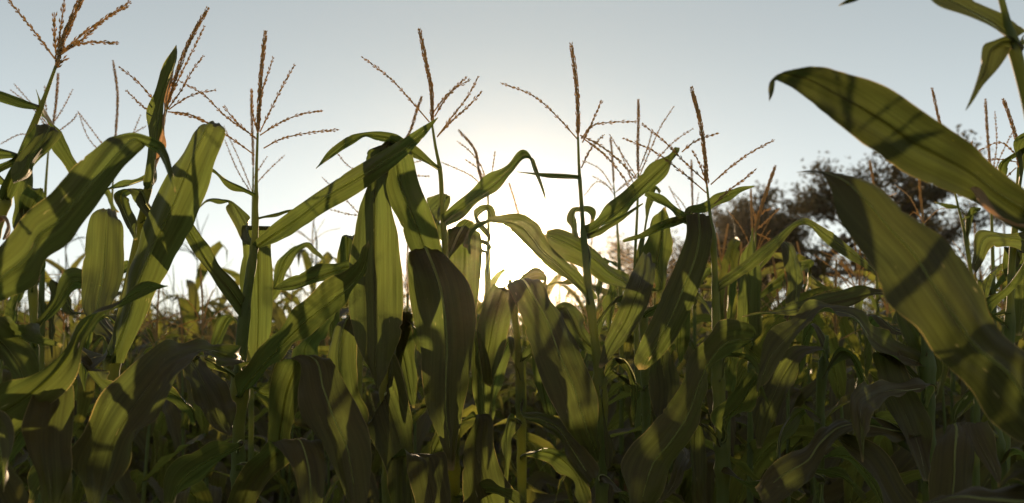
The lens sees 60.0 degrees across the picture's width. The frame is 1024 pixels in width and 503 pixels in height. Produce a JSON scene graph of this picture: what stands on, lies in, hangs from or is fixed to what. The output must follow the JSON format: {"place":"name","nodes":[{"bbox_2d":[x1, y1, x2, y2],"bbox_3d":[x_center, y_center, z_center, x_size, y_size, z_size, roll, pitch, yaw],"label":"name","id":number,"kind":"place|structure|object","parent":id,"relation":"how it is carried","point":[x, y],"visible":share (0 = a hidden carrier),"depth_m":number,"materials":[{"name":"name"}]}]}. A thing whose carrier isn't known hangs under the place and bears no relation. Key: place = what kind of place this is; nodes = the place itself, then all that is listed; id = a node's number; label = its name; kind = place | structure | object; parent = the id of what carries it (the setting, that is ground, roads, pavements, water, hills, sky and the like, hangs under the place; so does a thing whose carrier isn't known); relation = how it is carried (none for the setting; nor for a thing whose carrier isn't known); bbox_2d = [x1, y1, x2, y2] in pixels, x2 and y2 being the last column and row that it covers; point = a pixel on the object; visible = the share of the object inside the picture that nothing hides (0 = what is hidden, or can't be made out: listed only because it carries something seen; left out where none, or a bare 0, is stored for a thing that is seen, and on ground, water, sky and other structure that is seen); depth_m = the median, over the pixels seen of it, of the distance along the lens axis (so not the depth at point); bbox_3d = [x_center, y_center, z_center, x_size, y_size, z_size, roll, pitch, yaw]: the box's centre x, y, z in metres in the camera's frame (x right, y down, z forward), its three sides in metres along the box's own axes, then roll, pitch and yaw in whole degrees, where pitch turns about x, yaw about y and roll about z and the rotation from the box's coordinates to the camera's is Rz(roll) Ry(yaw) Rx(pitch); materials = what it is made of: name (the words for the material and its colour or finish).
{"place":"outdoors","nodes":[
{"label":"outdoors","id":0,"kind":"place"},
{"bbox_2d":[27,434,841,502],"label":"ground","id":1,"kind":"structure","parent":0,"point":[271,499],"depth_m":9.84,"materials":[{"name":"soil"}]},
{"bbox_2d":[2,302,69,490],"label":"corn plant","id":2,"kind":"object","parent":1,"relation":"on","point":[6,375],"visible":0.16,"depth_m":3.64,"materials":[{"name":"green plant"}]},
{"bbox_2d":[0,90,81,502],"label":"corn plant","id":3,"kind":"object","parent":1,"relation":"on","point":[27,196],"visible":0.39,"depth_m":1.87,"materials":[{"name":"green plant"}]},
{"bbox_2d":[0,270,94,502],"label":"corn plant","id":4,"kind":"object","parent":1,"relation":"on","point":[15,491],"visible":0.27,"depth_m":2.45,"materials":[{"name":"green plant"}]},
{"bbox_2d":[1,73,118,502],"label":"corn plant","id":5,"kind":"object","parent":1,"relation":"on","point":[11,307],"visible":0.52,"depth_m":2.20,"materials":[{"name":"green plant"}]},
{"bbox_2d":[0,229,124,502],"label":"corn plant","id":6,"kind":"object","parent":1,"relation":"on","point":[20,461],"visible":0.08,"depth_m":2.60,"materials":[{"name":"green plant"}]},
{"bbox_2d":[0,0,130,347],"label":"corn plant","id":7,"kind":"object","parent":1,"relation":"on","point":[38,143],"visible":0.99,"depth_m":1.22,"materials":[{"name":"green plant"}]},
{"bbox_2d":[0,233,134,374],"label":"corn plant","id":8,"kind":"object","parent":1,"relation":"on","point":[75,263],"visible":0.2,"depth_m":4.60,"materials":[{"name":"plant"}]},
{"bbox_2d":[19,235,135,472],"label":"corn plant","id":9,"kind":"object","parent":1,"relation":"on","point":[60,268],"visible":0.06,"depth_m":5.48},
{"bbox_2d":[0,133,175,502],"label":"corn plant","id":10,"kind":"object","parent":1,"relation":"on","point":[36,411],"visible":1,"depth_m":1.03,"materials":[{"name":"green plant"}]},
{"bbox_2d":[20,289,158,501],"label":"corn plant","id":11,"kind":"object","parent":1,"relation":"on","point":[113,496],"visible":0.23,"depth_m":3.02,"materials":[{"name":"green plant"}]},
{"bbox_2d":[46,60,150,502],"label":"corn plant","id":12,"kind":"object","parent":1,"relation":"on","point":[66,307],"visible":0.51,"depth_m":2.27,"materials":[{"name":"green plant"}]},
{"bbox_2d":[29,273,171,493],"bbox_3d":[-1.970,0.909,4.438,1.309,2.039,0.463,5,-8,-41],"label":"corn plant","id":13,"kind":"object","parent":1,"relation":"on","point":[140,347],"visible":0.07,"depth_m":4.53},
{"bbox_2d":[84,282,161,494],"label":"corn plant","id":14,"kind":"object","parent":1,"relation":"on","point":[123,367],"visible":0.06,"depth_m":5.87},
{"bbox_2d":[27,6,225,502],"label":"corn plant","id":15,"kind":"object","parent":1,"relation":"on","point":[160,228],"visible":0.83,"depth_m":1.32,"materials":[{"name":"green plant"}]},
{"bbox_2d":[91,322,167,502],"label":"corn plant","id":16,"kind":"object","parent":1,"relation":"on","point":[160,427],"visible":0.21,"depth_m":3.60,"materials":[{"name":"green plant"}]},
{"bbox_2d":[74,315,207,502],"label":"corn plant","id":17,"kind":"object","parent":1,"relation":"on","point":[144,350],"visible":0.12,"depth_m":3.16,"materials":[{"name":"green plant"}]},
{"bbox_2d":[78,313,209,500],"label":"corn plant","id":18,"kind":"object","parent":1,"relation":"on","point":[98,392],"visible":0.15,"depth_m":3.80,"materials":[{"name":"green plant"}]},
{"bbox_2d":[71,283,222,502],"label":"corn plant","id":19,"kind":"object","parent":1,"relation":"on","point":[125,485],"visible":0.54,"depth_m":2.49,"materials":[{"name":"green plant"}]},
{"bbox_2d":[92,268,212,435],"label":"corn plant","id":20,"kind":"object","parent":1,"relation":"on","point":[169,328],"visible":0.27,"depth_m":5.10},
{"bbox_2d":[87,288,247,502],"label":"corn plant","id":21,"kind":"object","parent":1,"relation":"on","point":[152,337],"visible":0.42,"depth_m":4.22,"materials":[{"name":"green plant"}]},
{"bbox_2d":[123,293,226,502],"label":"corn plant","id":22,"kind":"object","parent":1,"relation":"on","point":[176,423],"visible":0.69,"depth_m":3.03,"materials":[{"name":"green plant"}]},
{"bbox_2d":[171,214,227,462],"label":"corn plant","id":23,"kind":"object","parent":1,"relation":"on","point":[193,293],"visible":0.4,"depth_m":4.89,"materials":[{"name":"plant"}]},
{"bbox_2d":[146,266,268,502],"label":"corn plant","id":24,"kind":"object","parent":1,"relation":"on","point":[205,491],"visible":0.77,"depth_m":2.41,"materials":[{"name":"green plant"}]},
{"bbox_2d":[148,324,276,461],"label":"corn plant","id":25,"kind":"object","parent":1,"relation":"on","point":[258,405],"visible":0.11,"depth_m":4.29,"materials":[{"name":"green plant"}]},
{"bbox_2d":[178,257,247,469],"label":"corn plant","id":26,"kind":"object","parent":1,"relation":"on","point":[223,299],"visible":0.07,"depth_m":6.19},
{"bbox_2d":[163,308,268,481],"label":"corn plant","id":27,"kind":"object","parent":1,"relation":"on","point":[193,447],"visible":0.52,"depth_m":4.42,"materials":[{"name":"green plant"}]},
{"bbox_2d":[192,267,273,481],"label":"corn plant","id":28,"kind":"object","parent":1,"relation":"on","point":[234,274],"visible":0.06,"depth_m":5.33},
{"bbox_2d":[198,310,271,501],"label":"corn plant","id":29,"kind":"object","parent":1,"relation":"on","point":[261,413],"visible":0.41,"depth_m":3.77,"materials":[{"name":"green plant"}]},
{"bbox_2d":[71,30,437,502],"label":"corn plant","id":30,"kind":"object","parent":1,"relation":"on","point":[131,399],"visible":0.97,"depth_m":1.32,"materials":[{"name":"green plant"}]},
{"bbox_2d":[208,89,334,460],"bbox_3d":[-0.563,0.642,2.176,0.452,2.087,1.061,0,-6,0],"label":"corn plant","id":31,"kind":"object","parent":1,"relation":"on","point":[309,345],"visible":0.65,"depth_m":2.16,"materials":[{"name":"green plant"}]},
{"bbox_2d":[175,267,373,502],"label":"corn plant","id":32,"kind":"object","parent":1,"relation":"on","point":[279,317],"visible":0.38,"depth_m":3.96,"materials":[{"name":"green plant"}]},
{"bbox_2d":[226,340,333,502],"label":"corn plant","id":33,"kind":"object","parent":1,"relation":"on","point":[283,482],"visible":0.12,"depth_m":3.06,"materials":[{"name":"green plant"}]},
{"bbox_2d":[225,225,334,495],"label":"corn plant","id":34,"kind":"object","parent":1,"relation":"on","point":[306,257],"visible":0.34,"depth_m":5.08,"materials":[{"name":"plant"}]},
{"bbox_2d":[222,219,378,499],"bbox_3d":[-0.978,0.969,4.386,0.432,2.468,1.073,-6,-9,44],"label":"corn plant","id":35,"kind":"object","parent":1,"relation":"on","point":[328,257],"visible":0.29,"depth_m":4.34,"materials":[{"name":"green plant"}]},
{"bbox_2d":[247,337,381,502],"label":"corn plant","id":36,"kind":"object","parent":1,"relation":"on","point":[376,464],"visible":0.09,"depth_m":3.57,"materials":[{"name":"green plant"}]},
{"bbox_2d":[210,378,425,502],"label":"corn plant","id":37,"kind":"object","parent":1,"relation":"on","point":[335,479],"visible":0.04,"depth_m":2.36,"materials":[{"name":"green plant"}]},
{"bbox_2d":[246,332,416,455],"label":"corn plant","id":38,"kind":"object","parent":1,"relation":"on","point":[375,398],"visible":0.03,"depth_m":4.43,"materials":[{"name":"green plant"}]},
{"bbox_2d":[285,335,379,502],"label":"corn plant","id":39,"kind":"object","parent":1,"relation":"on","point":[373,495],"visible":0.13,"depth_m":3.00,"materials":[{"name":"green plant"}]},
{"bbox_2d":[213,245,493,502],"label":"corn plant","id":40,"kind":"object","parent":1,"relation":"on","point":[466,425],"visible":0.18,"depth_m":2.41,"materials":[{"name":"green plant"}]},
{"bbox_2d":[273,141,450,502],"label":"corn plant","id":41,"kind":"object","parent":1,"relation":"on","point":[375,326],"visible":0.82,"depth_m":1.41,"materials":[{"name":"green plant"}]},
{"bbox_2d":[322,96,428,397],"bbox_3d":[-0.279,0.658,1.908,0.336,1.999,0.694,-3,-7,26],"label":"corn plant","id":42,"kind":"object","parent":1,"relation":"on","point":[334,322],"visible":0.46,"depth_m":1.95,"materials":[{"name":"green plant"}]},
{"bbox_2d":[294,380,461,499],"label":"corn plant","id":43,"kind":"object","parent":1,"relation":"on","point":[302,423],"visible":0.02,"depth_m":3.65,"materials":[{"name":"green plant"}]},
{"bbox_2d":[335,330,465,502],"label":"corn plant","id":44,"kind":"object","parent":1,"relation":"on","point":[423,423],"visible":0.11,"depth_m":3.17,"materials":[{"name":"green plant"}]},
{"bbox_2d":[316,28,545,502],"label":"corn plant","id":45,"kind":"object","parent":1,"relation":"on","point":[443,296],"visible":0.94,"depth_m":1.42,"materials":[{"name":"green plant"}]},
{"bbox_2d":[371,302,516,502],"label":"corn plant","id":46,"kind":"object","parent":1,"relation":"on","point":[470,402],"visible":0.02,"depth_m":3.82,"materials":[{"name":"green plant"}]},
{"bbox_2d":[427,129,495,298],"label":"corn plant","id":47,"kind":"object","parent":1,"relation":"on","point":[433,202],"visible":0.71,"depth_m":1.93,"materials":[{"name":"green plant"}]},
{"bbox_2d":[466,252,510,439],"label":"corn plant","id":48,"kind":"object","parent":1,"relation":"on","point":[496,276],"visible":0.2,"depth_m":5.76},
{"bbox_2d":[0,258,1013,502],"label":"corn","id":49,"kind":"object","parent":1,"relation":"on","point":[497,429],"visible":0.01,"depth_m":8.61,"materials":[{"name":"green plant"}]},
{"bbox_2d":[461,259,562,502],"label":"corn plant","id":50,"kind":"object","parent":1,"relation":"on","point":[504,397],"visible":0.06,"depth_m":5.05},
{"bbox_2d":[508,182,530,502],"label":"corn plant","id":51,"kind":"object","parent":1,"relation":"on","point":[523,325],"visible":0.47,"depth_m":2.60,"materials":[{"name":"green plant"}]},
{"bbox_2d":[510,254,562,492],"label":"corn plant","id":52,"kind":"object","parent":1,"relation":"on","point":[553,279],"visible":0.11,"depth_m":6.17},
{"bbox_2d":[477,268,599,502],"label":"corn plant","id":53,"kind":"object","parent":1,"relation":"on","point":[564,384],"visible":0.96,"depth_m":1.48,"materials":[{"name":"green plant"}]},
{"bbox_2d":[499,276,577,502],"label":"corn plant","id":54,"kind":"object","parent":1,"relation":"on","point":[557,442],"visible":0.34,"depth_m":3.81,"materials":[{"name":"green plant"}]},
{"bbox_2d":[496,313,627,502],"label":"corn plant","id":55,"kind":"object","parent":1,"relation":"on","point":[613,424],"visible":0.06,"depth_m":3.48,"materials":[{"name":"green plant"}]},
{"bbox_2d":[463,42,679,502],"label":"corn plant","id":56,"kind":"object","parent":1,"relation":"on","point":[527,230],"visible":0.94,"depth_m":1.45,"materials":[{"name":"green plant"}]},
{"bbox_2d":[529,268,615,493],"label":"corn plant","id":57,"kind":"object","parent":1,"relation":"on","point":[565,286],"visible":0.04,"depth_m":6.34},
{"bbox_2d":[535,274,624,502],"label":"corn plant","id":58,"kind":"object","parent":1,"relation":"on","point":[541,432],"visible":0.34,"depth_m":4.25,"materials":[{"name":"green plant"}]},
{"bbox_2d":[509,294,683,502],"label":"corn plant","id":59,"kind":"object","parent":1,"relation":"on","point":[537,442],"visible":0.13,"depth_m":2.40,"materials":[{"name":"green plant"}]},
{"bbox_2d":[561,283,633,502],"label":"corn plant","id":60,"kind":"object","parent":1,"relation":"on","point":[628,346],"visible":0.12,"depth_m":2.93,"materials":[{"name":"green plant"}]},
{"bbox_2d":[503,216,697,491],"bbox_3d":[0.413,0.854,4.404,1.180,2.141,0.391,0,-6,2],"label":"corn plant","id":61,"kind":"object","parent":1,"relation":"on","point":[630,363],"visible":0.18,"depth_m":4.48,"materials":[{"name":"green plant"}]},
{"bbox_2d":[520,276,681,502],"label":"corn plant","id":62,"kind":"object","parent":1,"relation":"on","point":[537,479],"visible":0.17,"depth_m":3.10,"materials":[{"name":"green plant"}]},
{"bbox_2d":[584,137,641,502],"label":"corn plant","id":63,"kind":"object","parent":1,"relation":"on","point":[598,288],"visible":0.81,"depth_m":2.50,"materials":[{"name":"green plant"}]},
{"bbox_2d":[545,229,696,502],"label":"corn plant","id":64,"kind":"object","parent":1,"relation":"on","point":[660,383],"visible":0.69,"depth_m":1.56,"materials":[{"name":"green plant"}]},
{"bbox_2d":[532,207,711,502],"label":"corn plant","id":65,"kind":"object","parent":1,"relation":"on","point":[701,309],"visible":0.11,"depth_m":3.08,"materials":[{"name":"green plant"}]},
{"bbox_2d":[493,249,790,482],"bbox_3d":[0.436,0.837,2.537,1.015,1.776,0.409,0,-6,-5],"label":"corn plant","id":66,"kind":"object","parent":1,"relation":"on","point":[742,432],"visible":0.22,"depth_m":2.51,"materials":[{"name":"green plant"}]},
{"bbox_2d":[588,227,700,308],"bbox_3d":[7.168,2.185,40.789,5.365,7.613,9.760,-5,-8,37],"label":"tree","id":67,"kind":"object","parent":1,"relation":"on","point":[627,252],"visible":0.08,"depth_m":39.26,"materials":[{"name":"brown plant"}]},
{"bbox_2d":[602,99,692,439],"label":"corn plant","id":68,"kind":"object","parent":1,"relation":"on","point":[658,245],"visible":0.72,"depth_m":1.84,"materials":[{"name":"green plant"}]},
{"bbox_2d":[625,323,685,492],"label":"corn plant","id":69,"kind":"object","parent":1,"relation":"on","point":[628,404],"visible":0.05,"depth_m":2.85,"materials":[{"name":"green plant"}]},
{"bbox_2d":[668,159,722,502],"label":"corn plant","id":70,"kind":"object","parent":1,"relation":"on","point":[708,272],"visible":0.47,"depth_m":2.50,"materials":[{"name":"green plant"}]},
{"bbox_2d":[614,298,783,502],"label":"corn plant","id":71,"kind":"object","parent":1,"relation":"on","point":[742,420],"visible":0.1,"depth_m":2.40,"materials":[{"name":"green plant"}]},
{"bbox_2d":[602,188,811,502],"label":"corn plant","id":72,"kind":"object","parent":1,"relation":"on","point":[685,491],"visible":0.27,"depth_m":2.58,"materials":[{"name":"green plant"}]},
{"bbox_2d":[607,265,843,502],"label":"corn plant","id":73,"kind":"object","parent":1,"relation":"on","point":[764,456],"visible":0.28,"depth_m":2.04,"materials":[{"name":"green plant"}]},
{"bbox_2d":[704,223,756,502],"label":"corn plant","id":74,"kind":"object","parent":1,"relation":"on","point":[731,256],"visible":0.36,"depth_m":2.57,"materials":[{"name":"green plant"}]},
{"bbox_2d":[555,271,921,502],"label":"corn plant","id":75,"kind":"object","parent":1,"relation":"on","point":[907,477],"visible":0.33,"depth_m":1.88,"materials":[{"name":"green plant"}]},
{"bbox_2d":[608,256,873,502],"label":"corn plant","id":76,"kind":"object","parent":1,"relation":"on","point":[833,492],"visible":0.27,"depth_m":2.25,"materials":[{"name":"green plant"}]},
{"bbox_2d":[621,86,876,502],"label":"corn plant","id":77,"kind":"object","parent":1,"relation":"on","point":[657,447],"visible":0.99,"depth_m":1.39,"materials":[{"name":"green plant"}]},
{"bbox_2d":[684,266,829,418],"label":"corn plant","id":78,"kind":"object","parent":1,"relation":"on","point":[813,366],"visible":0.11,"depth_m":3.85,"materials":[{"name":"green plant"}]},
{"bbox_2d":[699,180,840,307],"bbox_3d":[7.887,1.406,31.473,6.756,7.071,6.594,-3,-7,29],"label":"tree","id":79,"kind":"object","parent":1,"relation":"on","point":[776,229],"visible":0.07,"depth_m":28.96,"materials":[{"name":"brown plant"}]},
{"bbox_2d":[727,165,813,502],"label":"corn plant","id":80,"kind":"object","parent":1,"relation":"on","point":[750,294],"visible":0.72,"depth_m":1.89,"materials":[{"name":"green plant"}]},
{"bbox_2d":[701,232,855,470],"bbox_3d":[0.846,0.974,3.147,0.371,2.115,0.920,1,-6,-9],"label":"corn plant","id":81,"kind":"object","parent":1,"relation":"on","point":[815,357],"visible":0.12,"depth_m":3.11,"materials":[{"name":"green plant"}]},
{"bbox_2d":[734,241,858,502],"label":"corn plant","id":82,"kind":"object","parent":1,"relation":"on","point":[806,420],"visible":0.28,"depth_m":2.54,"materials":[{"name":"green plant"}]},
{"bbox_2d":[752,323,883,502],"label":"corn plant","id":83,"kind":"object","parent":1,"relation":"on","point":[780,382],"visible":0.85,"depth_m":1.55,"materials":[{"name":"green plant"}]},
{"bbox_2d":[699,249,948,502],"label":"corn plant","id":84,"kind":"object","parent":1,"relation":"on","point":[903,460],"visible":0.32,"depth_m":2.39,"materials":[{"name":"green plant"}]},
{"bbox_2d":[804,226,864,485],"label":"corn plant","id":85,"kind":"object","parent":1,"relation":"on","point":[814,287],"visible":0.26,"depth_m":5.58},
{"bbox_2d":[683,124,992,310],"bbox_3d":[10.645,0.642,30.556,11.250,8.459,7.570,-4,-7,33],"label":"tree","id":86,"kind":"object","parent":1,"relation":"on","point":[931,194],"visible":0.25,"depth_m":29.76,"materials":[{"name":"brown plant"}]},
{"bbox_2d":[770,260,921,502],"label":"corn plant","id":87,"kind":"object","parent":1,"relation":"on","point":[840,386],"visible":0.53,"depth_m":2.00,"materials":[{"name":"green plant"}]},
{"bbox_2d":[742,285,968,502],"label":"corn plant","id":88,"kind":"object","parent":1,"relation":"on","point":[898,385],"visible":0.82,"depth_m":1.33,"materials":[{"name":"green plant"}]},
{"bbox_2d":[758,242,959,419],"bbox_3d":[1.255,0.857,3.113,1.062,1.859,0.428,1,-6,-6],"label":"corn plant","id":89,"kind":"object","parent":1,"relation":"on","point":[956,399],"visible":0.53,"depth_m":3.17,"materials":[{"name":"green plant"}]},
{"bbox_2d":[846,297,895,456],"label":"corn plant","id":90,"kind":"object","parent":1,"relation":"on","point":[887,445],"visible":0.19,"depth_m":2.59,"materials":[{"name":"green plant"}]},
{"bbox_2d":[852,160,895,445],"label":"corn plant","id":91,"kind":"object","parent":1,"relation":"on","point":[875,302],"visible":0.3,"depth_m":2.39,"materials":[{"name":"green plant"}]},
{"bbox_2d":[810,282,958,502],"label":"corn plant","id":92,"kind":"object","parent":1,"relation":"on","point":[842,499],"visible":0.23,"depth_m":3.84,"materials":[{"name":"green plant"}]},
{"bbox_2d":[865,308,922,502],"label":"corn plant","id":93,"kind":"object","parent":1,"relation":"on","point":[915,487],"visible":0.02,"depth_m":3.14,"materials":[{"name":"green plant"}]},
{"bbox_2d":[768,0,1023,502],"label":"corn plant","id":94,"kind":"object","parent":1,"relation":"on","point":[932,291],"visible":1,"depth_m":0.84,"materials":[{"name":"green plant"}]},
{"bbox_2d":[806,199,1007,317],"bbox_3d":[14.788,1.418,33.197,11.333,7.534,7.509,2,-6,-18],"label":"tree","id":95,"kind":"object","parent":1,"relation":"on","point":[951,233],"visible":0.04,"depth_m":34.00,"materials":[{"name":"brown plant"}]},
{"bbox_2d":[791,288,1023,486],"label":"corn plant","id":96,"kind":"object","parent":1,"relation":"on","point":[985,477],"visible":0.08,"depth_m":2.36,"materials":[{"name":"green plant"}]},
{"bbox_2d":[815,366,1010,498],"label":"corn plant","id":97,"kind":"object","parent":1,"relation":"on","point":[988,485],"visible":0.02,"depth_m":2.73,"materials":[{"name":"green plant"}]},
{"bbox_2d":[892,179,948,340],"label":"corn plant","id":98,"kind":"object","parent":1,"relation":"on","point":[894,319],"visible":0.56,"depth_m":2.20,"materials":[{"name":"green plant"}]},
{"bbox_2d":[931,87,980,486],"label":"corn plant","id":99,"kind":"object","parent":1,"relation":"on","point":[971,213],"visible":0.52,"depth_m":2.00,"materials":[{"name":"green plant"}]},
{"bbox_2d":[929,388,1023,499],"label":"corn plant","id":100,"kind":"object","parent":1,"relation":"on","point":[958,444],"visible":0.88,"depth_m":1.15,"materials":[{"name":"green plant"}]},
{"bbox_2d":[937,268,1023,417],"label":"corn plant","id":101,"kind":"object","parent":1,"relation":"on","point":[947,383],"visible":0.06,"depth_m":3.79,"materials":[{"name":"green plant"}]},
{"bbox_2d":[954,223,1015,486],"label":"corn plant","id":102,"kind":"object","parent":1,"relation":"on","point":[969,413],"visible":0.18,"depth_m":2.63,"materials":[{"name":"green plant"}]},
{"bbox_2d":[977,98,1012,489],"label":"corn plant","id":103,"kind":"object","parent":1,"relation":"on","point":[1000,281],"visible":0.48,"depth_m":2.10,"materials":[{"name":"green plant"}]},
{"bbox_2d":[971,98,1023,486],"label":"corn plant","id":104,"kind":"object","parent":1,"relation":"on","point":[1011,266],"visible":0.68,"depth_m":1.59,"materials":[{"name":"green plant"}]},
{"bbox_2d":[0,0,1023,324],"label":"sky","id":105,"kind":"structure","parent":0,"point":[652,52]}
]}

